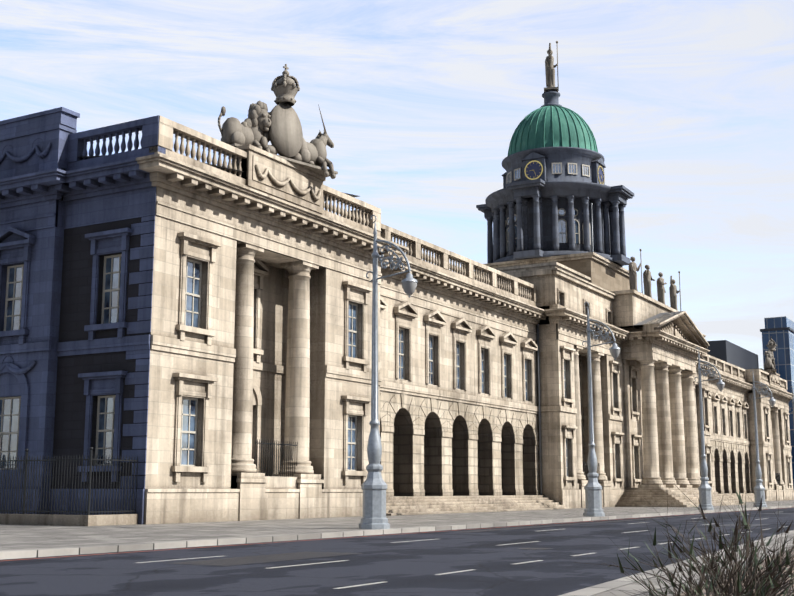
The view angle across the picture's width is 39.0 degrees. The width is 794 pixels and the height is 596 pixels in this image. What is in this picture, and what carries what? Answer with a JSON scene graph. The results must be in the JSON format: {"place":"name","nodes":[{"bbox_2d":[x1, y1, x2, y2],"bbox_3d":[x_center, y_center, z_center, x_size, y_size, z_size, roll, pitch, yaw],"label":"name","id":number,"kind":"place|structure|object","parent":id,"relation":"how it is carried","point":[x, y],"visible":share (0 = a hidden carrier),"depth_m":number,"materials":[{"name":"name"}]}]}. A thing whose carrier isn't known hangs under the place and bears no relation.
{"place":"outdoors","nodes":[
{"label":"outdoors","id":0,"kind":"place"},
{"bbox_2d":[0,507,793,595],"bbox_3d":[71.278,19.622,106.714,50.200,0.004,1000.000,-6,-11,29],"label":"road","id":1,"kind":"structure","parent":0,"point":[532,560],"depth_m":19.79,"materials":[{"name":"grey asphalt"}]},
{"bbox_2d":[0,500,793,595],"bbox_3d":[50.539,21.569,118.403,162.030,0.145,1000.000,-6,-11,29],"label":"pavements","id":2,"kind":"structure","parent":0,"point":[23,541],"depth_m":31.55,"materials":[{"name":"grey concrete"}]},
{"bbox_2d":[0,447,137,525],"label":"area railings","id":3,"kind":"object","parent":2,"relation":"on","point":[23,518],"visible":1,"depth_m":37.49,"materials":[{"name":"black metal"}]},
{"bbox_2d":[359,215,417,528],"bbox_3d":[-0.233,2.119,34.437,1.934,9.764,0.887,-6,-11,29],"label":"lamp post","id":4,"kind":"object","parent":2,"relation":"on","point":[374,486],"visible":1,"depth_m":34.29,"materials":[{"name":"metal"}]},
{"bbox_2d":[0,90,793,524],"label":"custom house","id":5,"kind":"structure","parent":2,"relation":"on","point":[192,336],"depth_m":49.08,"materials":[{"name":"stone"}]},
{"bbox_2d":[218,64,337,178],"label":"arms","id":6,"kind":"object","parent":5,"relation":"on","point":[279,127],"visible":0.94,"depth_m":47.51},
{"bbox_2d":[544,41,558,92],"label":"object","id":7,"kind":"object","parent":5,"relation":"on","point":[550,66],"visible":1,"depth_m":96.90,"materials":[{"name":"stone"}]},
{"bbox_2d":[591,203,593,251],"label":"flag poles","id":8,"kind":"object","parent":5,"relation":"on","point":[592,228],"visible":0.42,"depth_m":89.72,"materials":[{"name":"metal"}]},
{"bbox_2d":[628,249,642,293],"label":"attic statue","id":9,"kind":"object","parent":5,"relation":"on","point":[633,268],"visible":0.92,"depth_m":85.28,"materials":[{"name":"stone"}]},
{"bbox_2d":[643,265,654,297],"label":"attic statue","id":10,"kind":"object","parent":5,"relation":"on","point":[647,278],"visible":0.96,"depth_m":88.32,"materials":[{"name":"stone"}]},
{"bbox_2d":[657,272,666,303],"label":"attic statue","id":11,"kind":"object","parent":5,"relation":"on","point":[661,291],"visible":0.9,"depth_m":91.39,"materials":[{"name":"stone"}]},
{"bbox_2d":[669,271,680,310],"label":"attic statue","id":12,"kind":"object","parent":5,"relation":"on","point":[673,291],"visible":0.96,"depth_m":94.53,"materials":[{"name":"stone"}]},
{"bbox_2d":[763,336,776,374],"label":"arms","id":13,"kind":"object","parent":5,"relation":"on","point":[769,363],"visible":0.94,"depth_m":131.42},
{"bbox_2d":[582,302,620,516],"bbox_3d":[9.293,4.942,50.866,1.934,9.764,0.887,-6,-11,29],"label":"lamp post","id":14,"kind":"object","parent":2,"relation":"on","point":[593,496],"visible":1,"depth_m":50.73,"materials":[{"name":"metal"}]},
{"bbox_2d":[575,467,793,595],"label":"dry shrub","id":15,"kind":"object","parent":2,"relation":"on","point":[741,555],"visible":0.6,"depth_m":9.32,"materials":[{"name":"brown plant"}]},
{"bbox_2d":[610,496,793,595],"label":"dry shrub","id":16,"kind":"object","parent":2,"relation":"on","point":[737,566],"visible":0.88,"depth_m":8.46,"materials":[{"name":"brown plant"}]},
{"bbox_2d":[695,347,724,509],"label":"lamp post","id":17,"kind":"object","parent":2,"relation":"on","point":[705,496],"visible":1,"depth_m":67.27,"materials":[{"name":"metal"}]},
{"bbox_2d":[640,526,793,595],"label":"dry shrub","id":18,"kind":"object","parent":2,"relation":"on","point":[755,587],"visible":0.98,"depth_m":7.92,"materials":[{"name":"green plant"}]},
{"bbox_2d":[659,518,793,595],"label":"dry shrub","id":19,"kind":"object","parent":2,"relation":"on","point":[743,550],"visible":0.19,"depth_m":11.09,"materials":[{"name":"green plant"}]},
{"bbox_2d":[705,316,793,489],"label":"background buildings","id":20,"kind":"structure","parent":2,"relation":"on","point":[780,330],"depth_m":234.99,"materials":[{"name":"blue"}]},
{"bbox_2d":[750,371,775,506],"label":"lamp post","id":21,"kind":"object","parent":2,"relation":"on","point":[759,490],"visible":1,"depth_m":79.93,"materials":[{"name":"metal"}]},
{"bbox_2d":[790,386,793,420],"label":"lamp post","id":22,"kind":"object","parent":2,"relation":"on","point":[793,402],"visible":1,"depth_m":93.52,"materials":[{"name":"metal"}]},
{"bbox_2d":[0,0,793,369],"label":"sky","id":23,"kind":"structure","parent":0,"point":[688,105],"materials":[{"name":"blue"}]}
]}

